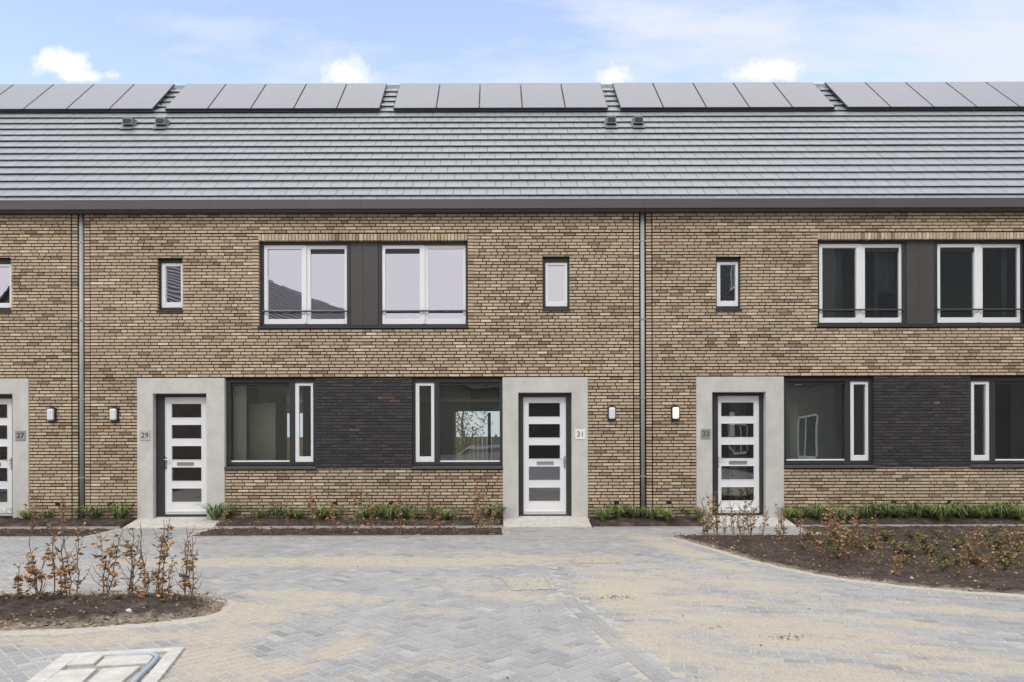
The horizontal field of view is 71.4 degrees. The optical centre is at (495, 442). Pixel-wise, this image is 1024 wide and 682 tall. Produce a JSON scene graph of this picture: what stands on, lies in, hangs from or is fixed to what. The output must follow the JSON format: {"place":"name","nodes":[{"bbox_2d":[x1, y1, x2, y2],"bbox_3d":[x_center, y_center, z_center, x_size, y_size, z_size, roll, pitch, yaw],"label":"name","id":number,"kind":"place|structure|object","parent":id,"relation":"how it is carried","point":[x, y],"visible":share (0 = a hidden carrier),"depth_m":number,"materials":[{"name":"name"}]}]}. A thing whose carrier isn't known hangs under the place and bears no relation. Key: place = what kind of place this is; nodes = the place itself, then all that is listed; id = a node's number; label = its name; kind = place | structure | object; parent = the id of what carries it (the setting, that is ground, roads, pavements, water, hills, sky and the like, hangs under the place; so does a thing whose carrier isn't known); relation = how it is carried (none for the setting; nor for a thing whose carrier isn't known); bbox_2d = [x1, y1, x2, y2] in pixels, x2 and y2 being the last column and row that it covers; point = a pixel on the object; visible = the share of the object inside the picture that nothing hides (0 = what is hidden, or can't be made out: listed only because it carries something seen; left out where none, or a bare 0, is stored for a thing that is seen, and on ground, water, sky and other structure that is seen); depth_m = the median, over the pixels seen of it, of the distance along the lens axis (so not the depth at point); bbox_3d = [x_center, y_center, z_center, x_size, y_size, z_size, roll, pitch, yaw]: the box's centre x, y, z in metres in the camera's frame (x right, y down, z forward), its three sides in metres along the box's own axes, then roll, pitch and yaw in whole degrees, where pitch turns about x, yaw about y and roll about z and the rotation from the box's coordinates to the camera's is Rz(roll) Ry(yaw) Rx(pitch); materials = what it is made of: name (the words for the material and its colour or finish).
{"place":"outdoors","nodes":[
{"label":"outdoors","id":0,"kind":"place"},
{"bbox_2d":[0,527,113,536],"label":"soil","id":1,"kind":"structure","parent":0,"point":[27,532],"depth_m":12.69,"materials":[{"name":"soil"}]},
{"bbox_2d":[23,485,40,533],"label":"hedge sapling","id":2,"kind":"object","parent":1,"relation":"on","point":[31,517],"visible":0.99,"depth_m":12.57,"materials":[{"name":"brown plant"}]},
{"bbox_2d":[0,516,135,527],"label":"soil","id":3,"kind":"structure","parent":0,"point":[44,522],"depth_m":13.53,"materials":[{"name":"soil"}]},
{"bbox_2d":[70,504,109,517],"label":"sedge plant","id":4,"kind":"object","parent":3,"relation":"on","point":[96,514],"visible":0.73,"depth_m":13.84,"materials":[{"name":"green plant"}]},
{"bbox_2d":[100,502,137,518],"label":"sedge plant","id":5,"kind":"object","parent":3,"relation":"on","point":[118,512],"visible":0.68,"depth_m":13.74,"materials":[{"name":"green plant"}]},
{"bbox_2d":[0,589,227,630],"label":"soil","id":6,"kind":"structure","parent":0,"point":[156,609],"depth_m":6.61,"materials":[{"name":"soil"}]},
{"bbox_2d":[12,563,24,596],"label":"hedge sapling","id":7,"kind":"object","parent":6,"relation":"on","point":[18,578],"visible":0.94,"depth_m":7.23,"materials":[{"name":"brown plant"}]},
{"bbox_2d":[20,536,53,599],"bbox_3d":[-4.522,1.271,7.021,0.302,0.686,0.258,0,0,-41],"label":"hedge sapling","id":8,"kind":"object","parent":6,"relation":"on","point":[33,571],"visible":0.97,"depth_m":7.00,"materials":[{"name":"brown plant"}]},
{"bbox_2d":[44,520,78,593],"bbox_3d":[-4.548,1.203,7.464,0.325,0.818,0.317,0,0,-35],"label":"hedge sapling","id":9,"kind":"object","parent":6,"relation":"on","point":[53,570],"visible":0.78,"depth_m":7.43,"materials":[{"name":"brown plant"}]},
{"bbox_2d":[54,540,77,596],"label":"hedge sapling","id":10,"kind":"object","parent":6,"relation":"on","point":[65,571],"visible":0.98,"depth_m":7.25,"materials":[{"name":"brown plant"}]},
{"bbox_2d":[60,522,91,592],"bbox_3d":[-4.424,1.232,7.481,0.282,0.759,0.289,0,0,41],"label":"hedge sapling","id":11,"kind":"object","parent":6,"relation":"on","point":[78,569],"visible":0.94,"depth_m":7.49,"materials":[{"name":"brown plant"}]},
{"bbox_2d":[88,530,123,592],"bbox_3d":[-4.068,1.264,7.421,0.338,0.697,0.258,0,0,4],"label":"hedge sapling","id":12,"kind":"object","parent":6,"relation":"on","point":[113,573],"visible":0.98,"depth_m":7.43,"materials":[{"name":"brown plant"}]},
{"bbox_2d":[114,528,145,594],"bbox_3d":[-3.769,1.233,7.329,0.284,0.756,0.270,0,0,-42],"label":"hedge sapling","id":13,"kind":"object","parent":6,"relation":"on","point":[128,546],"visible":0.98,"depth_m":7.33,"materials":[{"name":"brown plant"}]},
{"bbox_2d":[136,525,150,590],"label":"hedge sapling","id":14,"kind":"object","parent":6,"relation":"on","point":[140,574],"visible":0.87,"depth_m":7.32,"materials":[{"name":"brown plant"}]},
{"bbox_2d":[135,569,157,597],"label":"hedge sapling","id":15,"kind":"object","parent":6,"relation":"on","point":[145,577],"visible":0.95,"depth_m":7.15,"materials":[{"name":"brown plant"}]},
{"bbox_2d":[136,518,176,591],"bbox_3d":[-3.503,1.194,7.394,0.427,0.831,0.244,0,0,3],"label":"hedge sapling","id":16,"kind":"object","parent":6,"relation":"on","point":[162,556],"visible":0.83,"depth_m":7.35,"materials":[{"name":"brown plant"}]},
{"bbox_2d":[151,562,177,598],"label":"hedge sapling","id":17,"kind":"object","parent":6,"relation":"on","point":[161,591],"visible":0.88,"depth_m":7.07,"materials":[{"name":"brown plant"}]},
{"bbox_2d":[174,526,198,595],"bbox_3d":[-3.179,1.226,7.292,0.237,0.766,0.262,0,0,-8],"label":"hedge sapling","id":18,"kind":"object","parent":6,"relation":"on","point":[186,563],"visible":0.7,"depth_m":7.28,"materials":[{"name":"brown plant"}]},
{"bbox_2d":[178,533,202,600],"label":"hedge sapling","id":19,"kind":"object","parent":6,"relation":"on","point":[192,566],"visible":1,"depth_m":7.05,"materials":[{"name":"brown plant"}]},
{"bbox_2d":[0,592,239,635],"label":"curb","id":20,"kind":"structure","parent":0,"point":[230,606],"depth_m":6.17,"materials":[{"name":"concrete"}]},
{"bbox_2d":[192,526,503,535],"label":"soil","id":21,"kind":"structure","parent":0,"point":[305,531],"depth_m":12.62,"materials":[{"name":"soil"}]},
{"bbox_2d":[307,487,320,533],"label":"hedge sapling","id":22,"kind":"object","parent":21,"relation":"on","point":[312,516],"visible":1,"depth_m":12.40,"materials":[{"name":"brown plant"}]},
{"bbox_2d":[325,493,338,533],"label":"hedge sapling","id":23,"kind":"object","parent":21,"relation":"on","point":[332,514],"visible":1,"depth_m":12.45,"materials":[{"name":"brown plant"}]},
{"bbox_2d":[344,478,368,533],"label":"hedge sapling","id":24,"kind":"object","parent":21,"relation":"on","point":[358,512],"visible":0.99,"depth_m":12.47,"materials":[{"name":"brown plant"}]},
{"bbox_2d":[365,494,379,533],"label":"hedge sapling","id":25,"kind":"object","parent":21,"relation":"on","point":[369,507],"visible":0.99,"depth_m":12.36,"materials":[{"name":"brown plant"}]},
{"bbox_2d":[387,489,409,532],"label":"hedge sapling","id":26,"kind":"object","parent":21,"relation":"on","point":[401,513],"visible":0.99,"depth_m":12.46,"materials":[{"name":"brown plant"}]},
{"bbox_2d":[421,491,436,533],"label":"hedge sapling","id":27,"kind":"object","parent":21,"relation":"on","point":[428,515],"visible":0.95,"depth_m":12.36,"materials":[{"name":"brown plant"}]},
{"bbox_2d":[469,482,489,533],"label":"hedge sapling","id":28,"kind":"object","parent":21,"relation":"on","point":[477,520],"visible":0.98,"depth_m":12.34,"materials":[{"name":"brown plant"}]},
{"bbox_2d":[215,515,502,526],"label":"soil","id":29,"kind":"structure","parent":0,"point":[308,521],"depth_m":13.49,"materials":[{"name":"soil"}]},
{"bbox_2d":[186,503,234,519],"bbox_3d":[-5.497,1.339,13.809,1.027,0.380,0.956,0,0,11],"label":"sedge plant","id":30,"kind":"object","parent":29,"relation":"on","point":[215,515],"visible":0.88,"depth_m":13.73,"materials":[{"name":"green plant"}]},
{"bbox_2d":[304,505,335,519],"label":"sedge plant","id":31,"kind":"object","parent":29,"relation":"on","point":[319,510],"visible":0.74,"depth_m":13.65,"materials":[{"name":"green plant"}]},
{"bbox_2d":[375,503,406,519],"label":"sedge plant","id":32,"kind":"object","parent":29,"relation":"on","point":[391,514],"visible":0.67,"depth_m":13.63,"materials":[{"name":"green plant"}]},
{"bbox_2d":[481,502,512,517],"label":"sedge plant","id":33,"kind":"object","parent":29,"relation":"on","point":[498,513],"visible":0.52,"depth_m":13.74,"materials":[{"name":"green plant"}]},
{"bbox_2d":[473,445,491,459],"bbox_3d":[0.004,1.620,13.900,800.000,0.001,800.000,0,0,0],"label":"ground","id":34,"kind":"structure","parent":0,"point":[482,451],"depth_m":127.73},
{"bbox_2d":[0,526,119,528],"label":"kerb","id":35,"kind":"structure","parent":34,"relation":"on","point":[105,527],"depth_m":13.28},
{"bbox_2d":[0,84,181,518],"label":"brick house","id":36,"kind":"structure","parent":34,"relation":"on","point":[63,147],"depth_m":13.93,"materials":[{"name":"brown"}]},
{"bbox_2d":[0,259,11,311],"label":"window","id":37,"kind":"structure","parent":36,"relation":"in","point":[5,264],"depth_m":14.04,"materials":[{"name":"white paint"}]},
{"bbox_2d":[0,398,11,515],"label":"door","id":38,"kind":"structure","parent":36,"relation":"in","point":[5,404],"depth_m":14.05,"materials":[{"name":"white paint"}]},
{"bbox_2d":[123,517,220,528],"bbox_3d":[-6.143,1.584,13.660,1.694,0.242,0.680,0,0,0],"label":"doorstep","id":39,"kind":"object","parent":34,"relation":"on","point":[179,522],"visible":0.43,"depth_m":13.58,"materials":[{"name":"concrete"}]},
{"bbox_2d":[75,83,393,520],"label":"brick house","id":40,"kind":"structure","parent":34,"relation":"on","point":[220,242],"depth_m":13.93,"materials":[{"name":"brown"}]},
{"bbox_2d":[156,259,183,311],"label":"window","id":41,"kind":"structure","parent":40,"relation":"in","point":[170,270],"depth_m":13.99,"materials":[{"name":"white paint"}]},
{"bbox_2d":[164,397,206,513],"bbox_3d":[-6.104,0.262,14.042,0.867,2.313,0.127,0,0,0],"label":"door","id":42,"kind":"structure","parent":40,"relation":"in","point":[185,459],"depth_m":14.05,"materials":[{"name":"white paint"}]},
{"bbox_2d":[224,378,315,468],"bbox_3d":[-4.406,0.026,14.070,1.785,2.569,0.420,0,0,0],"label":"window","id":43,"kind":"structure","parent":40,"relation":"in","point":[235,387],"depth_m":13.98,"materials":[{"name":"white paint"}]},
{"bbox_2d":[258,241,361,328],"bbox_3d":[-3.631,-3.085,13.980,2.036,1.724,0.220,0,0,0],"label":"window","id":44,"kind":"structure","parent":40,"relation":"in","point":[304,285],"depth_m":14.04,"materials":[{"name":"white paint"}]},
{"bbox_2d":[190,535,501,536],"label":"kerb","id":45,"kind":"structure","parent":34,"relation":"on","point":[346,536],"depth_m":12.08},
{"bbox_2d":[214,526,501,528],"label":"kerb","id":46,"kind":"structure","parent":34,"relation":"on","point":[232,527],"depth_m":13.28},
{"bbox_2d":[287,434,499,459],"bbox_3d":[0.002,0.615,31.868,40.100,1.950,0.096,0,0,0],"label":"garden fence","id":47,"kind":"object","parent":34,"relation":"on","point":[476,454],"visible":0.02,"depth_m":31.89,"materials":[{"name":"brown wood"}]},
{"bbox_2d":[456,411,492,459],"bbox_3d":[-1.386,-0.386,29.383,2.561,3.966,2.489,0,0,0],"label":"tree","id":48,"kind":"object","parent":34,"relation":"on","point":[463,443],"visible":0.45,"depth_m":29.37,"materials":[{"name":"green plant"}]},
{"bbox_2d":[360,83,644,523],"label":"brick house","id":49,"kind":"structure","parent":34,"relation":"on","point":[500,230],"depth_m":13.93,"materials":[{"name":"brown"}]},
{"bbox_2d":[362,241,467,328],"bbox_3d":[-1.577,-3.091,13.980,2.071,1.724,0.220,0,0,0],"label":"window","id":50,"kind":"structure","parent":49,"relation":"in","point":[422,284],"depth_m":14.04,"materials":[{"name":"white paint"}]},
{"bbox_2d":[411,378,502,468],"bbox_3d":[-0.757,-0.377,13.975,1.785,1.780,0.230,0,0,0],"label":"window","id":51,"kind":"structure","parent":49,"relation":"in","point":[433,461],"depth_m":13.98,"materials":[{"name":"white paint"}]},
{"bbox_2d":[454,409,499,459],"bbox_3d":[-0.466,-0.204,23.020,1.800,1.750,0.080,0,0,0],"label":"rear window","id":52,"kind":"structure","parent":49,"relation":"in","point":[489,414],"depth_m":22.98,"materials":[{"name":"white paint"}]},
{"bbox_2d":[523,397,565,513],"bbox_3d":[0.960,0.262,14.042,0.845,2.313,0.127,0,0,0],"label":"door","id":53,"kind":"structure","parent":49,"relation":"in","point":[544,418],"depth_m":14.05,"materials":[{"name":"white paint"}]},
{"bbox_2d":[542,257,569,310],"bbox_3d":[1.173,-3.102,13.980,0.554,1.066,0.220,0,0,0],"label":"window","id":54,"kind":"structure","parent":49,"relation":"in","point":[555,270],"depth_m":13.99,"materials":[{"name":"white paint"}]},
{"bbox_2d":[503,516,591,527],"bbox_3d":[0.967,1.567,13.660,1.650,0.242,0.680,0,0,0],"label":"doorstep","id":55,"kind":"object","parent":34,"relation":"on","point":[545,522],"visible":0.57,"depth_m":13.58,"materials":[{"name":"concrete"}]},
{"bbox_2d":[503,535,672,535],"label":"kerb","id":56,"kind":"structure","parent":34,"relation":"on","point":[588,535],"depth_m":12.10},
{"bbox_2d":[593,526,704,527],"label":"kerb","id":57,"kind":"structure","parent":34,"relation":"on","point":[647,526],"depth_m":13.28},
{"bbox_2d":[704,515,795,526],"bbox_3d":[4.791,1.557,13.660,1.663,0.242,0.680,0,0,0],"label":"doorstep","id":58,"kind":"object","parent":34,"relation":"on","point":[772,521],"visible":0.36,"depth_m":13.60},
{"bbox_2d":[606,82,926,518],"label":"brick house","id":59,"kind":"structure","parent":34,"relation":"on","point":[779,326],"depth_m":13.93,"materials":[{"name":"brown"}]},
{"bbox_2d":[715,258,741,310],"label":"window","id":60,"kind":"structure","parent":59,"relation":"in","point":[720,305],"depth_m":13.99,"materials":[{"name":"white paint"}]},
{"bbox_2d":[718,396,758,512],"bbox_3d":[4.778,0.235,14.042,0.834,2.313,0.127,0,0,0],"label":"door","id":61,"kind":"structure","parent":59,"relation":"in","point":[738,416],"depth_m":14.05,"materials":[{"name":"white paint"}]},
{"bbox_2d":[784,377,875,467],"bbox_3d":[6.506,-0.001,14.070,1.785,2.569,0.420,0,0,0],"label":"window","id":62,"kind":"structure","parent":59,"relation":"in","point":[849,460],"depth_m":13.99,"materials":[{"name":"white paint"}]},
{"bbox_2d":[816,240,921,327],"bbox_3d":[7.284,-2.812,14.065,2.039,2.327,0.390,0,0,0],"label":"window","id":63,"kind":"structure","parent":59,"relation":"in","point":[889,255],"depth_m":14.01,"materials":[{"name":"white paint"}]},
{"bbox_2d":[798,524,1023,526],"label":"kerb","id":64,"kind":"structure","parent":34,"relation":"on","point":[902,525],"depth_m":13.28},
{"bbox_2d":[817,82,1023,516],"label":"brick house","id":65,"kind":"structure","parent":34,"relation":"on","point":[953,152],"depth_m":14.11,"materials":[{"name":"brown"}]},
{"bbox_2d":[922,240,1023,326],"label":"window","id":66,"kind":"structure","parent":65,"relation":"in","point":[976,247],"depth_m":13.99,"materials":[{"name":"white paint"}]},
{"bbox_2d":[970,376,1023,466],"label":"window","id":67,"kind":"structure","parent":65,"relation":"in","point":[988,459],"depth_m":13.98,"materials":[{"name":"white paint"}]},
{"bbox_2d":[0,524,1023,681],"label":"paving","id":68,"kind":"structure","parent":0,"point":[402,551],"depth_m":6.52,"materials":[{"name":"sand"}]},
{"bbox_2d":[27,647,184,681],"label":"utility cover","id":69,"kind":"object","parent":68,"relation":"on","point":[120,666],"visible":0.99,"depth_m":5.04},
{"bbox_2d":[3,524,1021,678],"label":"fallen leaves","id":70,"kind":"object","parent":68,"relation":"on","point":[631,580],"visible":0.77,"depth_m":8.28,"materials":[{"name":"brown plant"}]},
{"bbox_2d":[500,577,556,590],"bbox_3d":[0.374,1.596,8.032,0.552,0.027,0.769,0,0,-7],"label":"manhole cover","id":71,"kind":"object","parent":68,"relation":"on","point":[524,583],"visible":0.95,"depth_m":7.99,"materials":[{"name":"concrete"}]},
{"bbox_2d":[570,557,618,563],"bbox_3d":[1.317,1.593,9.572,0.605,0.027,0.562,0,0,0],"label":"manhole cover","id":72,"kind":"object","parent":68,"relation":"on","point":[591,560],"visible":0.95,"depth_m":9.53,"materials":[{"name":"concrete"}]},
{"bbox_2d":[0,0,1023,444],"label":"sky","id":73,"kind":"structure","parent":0,"point":[177,42],"materials":[{"name":"blue"}]},
{"bbox_2d":[590,515,702,526],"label":"soil","id":74,"kind":"structure","parent":0,"point":[641,521],"depth_m":13.45,"materials":[{"name":"soil"}]},
{"bbox_2d":[594,506,616,519],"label":"sedge plant","id":75,"kind":"object","parent":74,"relation":"on","point":[603,513],"visible":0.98,"depth_m":13.50,"materials":[{"name":"green plant"}]},
{"bbox_2d":[603,502,634,517],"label":"sedge plant","id":76,"kind":"object","parent":74,"relation":"on","point":[619,512],"visible":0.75,"depth_m":13.71,"materials":[{"name":"green plant"}]},
{"bbox_2d":[636,506,671,519],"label":"sedge plant","id":77,"kind":"object","parent":74,"relation":"on","point":[652,514],"visible":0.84,"depth_m":13.60,"materials":[{"name":"green plant"}]},
{"bbox_2d":[656,507,678,520],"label":"sedge plant","id":78,"kind":"object","parent":74,"relation":"on","point":[667,514],"visible":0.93,"depth_m":13.48,"materials":[{"name":"green plant"}]},
{"bbox_2d":[671,537,1023,597],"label":"curb","id":79,"kind":"structure","parent":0,"point":[874,583],"depth_m":8.06,"materials":[{"name":"concrete"}]},
{"bbox_2d":[673,532,1023,593],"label":"soil","id":80,"kind":"structure","parent":0,"point":[772,552],"depth_m":9.18,"materials":[{"name":"soil"}]},
{"bbox_2d":[695,495,714,534],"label":"hedge sapling","id":81,"kind":"object","parent":80,"relation":"on","point":[703,523],"visible":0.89,"depth_m":12.22,"materials":[{"name":"brown plant"}]},
{"bbox_2d":[705,491,721,534],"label":"hedge sapling","id":82,"kind":"object","parent":80,"relation":"on","point":[716,522],"visible":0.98,"depth_m":12.05,"materials":[{"name":"brown plant"}]},
{"bbox_2d":[743,497,758,533],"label":"hedge sapling","id":83,"kind":"object","parent":80,"relation":"on","point":[751,515],"visible":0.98,"depth_m":11.93,"materials":[{"name":"brown plant"}]},
{"bbox_2d":[813,495,836,559],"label":"hedge sapling","id":84,"kind":"object","parent":80,"relation":"on","point":[826,537],"visible":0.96,"depth_m":9.38,"materials":[{"name":"brown plant"}]},
{"bbox_2d":[822,496,845,548],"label":"hedge sapling","id":85,"kind":"object","parent":80,"relation":"on","point":[834,532],"visible":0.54,"depth_m":10.32,"materials":[{"name":"brown plant"}]},
{"bbox_2d":[832,510,856,563],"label":"hedge sapling","id":86,"kind":"object","parent":80,"relation":"on","point":[848,549],"visible":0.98,"depth_m":9.07,"materials":[{"name":"brown plant"}]},
{"bbox_2d":[847,508,863,548],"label":"hedge sapling","id":87,"kind":"object","parent":80,"relation":"on","point":[854,530],"visible":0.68,"depth_m":10.31,"materials":[{"name":"brown plant"}]},
{"bbox_2d":[852,524,867,554],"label":"hedge sapling","id":88,"kind":"object","parent":80,"relation":"on","point":[859,545],"visible":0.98,"depth_m":9.70,"materials":[{"name":"brown plant"}]},
{"bbox_2d":[956,539,969,576],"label":"hedge sapling","id":89,"kind":"object","parent":80,"relation":"on","point":[962,562],"visible":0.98,"depth_m":8.20,"materials":[{"name":"brown plant"}]},
{"bbox_2d":[960,523,979,556],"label":"hedge sapling","id":90,"kind":"object","parent":80,"relation":"on","point":[967,547],"visible":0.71,"depth_m":9.55,"materials":[{"name":"brown plant"}]},
{"bbox_2d":[970,535,986,567],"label":"hedge sapling","id":91,"kind":"object","parent":80,"relation":"on","point":[977,559],"visible":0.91,"depth_m":8.75,"materials":[{"name":"brown plant"}]},
{"bbox_2d":[978,523,997,574],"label":"hedge sapling","id":92,"kind":"object","parent":80,"relation":"on","point":[992,568],"visible":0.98,"depth_m":8.28,"materials":[{"name":"brown plant"}]},
{"bbox_2d":[994,555,1016,569],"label":"ground cover plant","id":93,"kind":"object","parent":80,"relation":"on","point":[1004,561],"visible":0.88,"depth_m":8.53,"materials":[{"name":"green plant"}]},
{"bbox_2d":[1000,522,1022,560],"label":"hedge sapling","id":94,"kind":"object","parent":80,"relation":"on","point":[1012,542],"visible":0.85,"depth_m":9.26,"materials":[{"name":"brown plant"}]},
{"bbox_2d":[1012,518,1023,567],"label":"hedge sapling","id":95,"kind":"object","parent":80,"relation":"on","point":[1022,550],"visible":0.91,"depth_m":8.65,"materials":[{"name":"brown plant"}]},
{"bbox_2d":[787,515,1023,526],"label":"soil","id":96,"kind":"structure","parent":0,"point":[915,520],"depth_m":13.49,"materials":[{"name":"soil"}]},
{"bbox_2d":[803,503,839,520],"bbox_3d":[6.227,1.334,13.563,0.831,0.330,0.915,0,0,10],"label":"sedge plant","id":97,"kind":"object","parent":96,"relation":"on","point":[818,512],"visible":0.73,"depth_m":13.51,"materials":[{"name":"green plant"}]},
{"bbox_2d":[845,501,890,517],"bbox_3d":[7.188,1.313,13.778,0.928,0.368,0.996,0,0,-17],"label":"sedge plant","id":98,"kind":"object","parent":96,"relation":"on","point":[872,510],"visible":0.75,"depth_m":13.65,"materials":[{"name":"green plant"}]},
{"bbox_2d":[864,500,905,516],"bbox_3d":[7.467,1.309,13.824,1.038,0.375,0.943,0,0,-8],"label":"sedge plant","id":99,"kind":"object","parent":96,"relation":"on","point":[882,512],"visible":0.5,"depth_m":13.70,"materials":[{"name":"green plant"}]},
{"bbox_2d":[895,500,935,515],"bbox_3d":[8.096,1.303,13.938,1.038,0.384,1.064,0,0,41],"label":"sedge plant","id":100,"kind":"object","parent":96,"relation":"on","point":[909,505],"visible":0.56,"depth_m":13.79,"materials":[{"name":"green plant"}]},
{"bbox_2d":[907,505,933,517],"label":"sedge plant","id":101,"kind":"object","parent":96,"relation":"on","point":[918,514],"visible":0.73,"depth_m":13.72,"materials":[{"name":"green plant"}]},
{"bbox_2d":[923,502,957,521],"bbox_3d":[8.453,1.326,13.468,0.909,0.336,0.847,0,0,-28],"label":"sedge plant","id":102,"kind":"object","parent":96,"relation":"on","point":[942,513],"visible":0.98,"depth_m":13.38,"materials":[{"name":"green plant"}]},
{"bbox_2d":[942,500,983,516],"bbox_3d":[8.891,1.305,13.827,1.015,0.375,1.040,0,0,-14],"label":"sedge plant","id":103,"kind":"object","parent":96,"relation":"on","point":[951,514],"visible":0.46,"depth_m":13.72,"materials":[{"name":"green plant"}]},
{"bbox_2d":[951,506,975,518],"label":"sedge plant","id":104,"kind":"object","parent":96,"relation":"on","point":[960,514],"visible":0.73,"depth_m":13.61,"materials":[{"name":"green plant"}]},
{"bbox_2d":[983,502,1021,518],"bbox_3d":[9.712,1.321,13.705,0.855,0.340,0.918,0,0,35],"label":"sedge plant","id":105,"kind":"object","parent":96,"relation":"on","point":[1001,512],"visible":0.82,"depth_m":13.59,"materials":[{"name":"green plant"}]},
{"bbox_2d":[802,525,1023,534],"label":"soil","id":106,"kind":"structure","parent":0,"point":[953,529],"depth_m":12.76,"materials":[{"name":"soil"}]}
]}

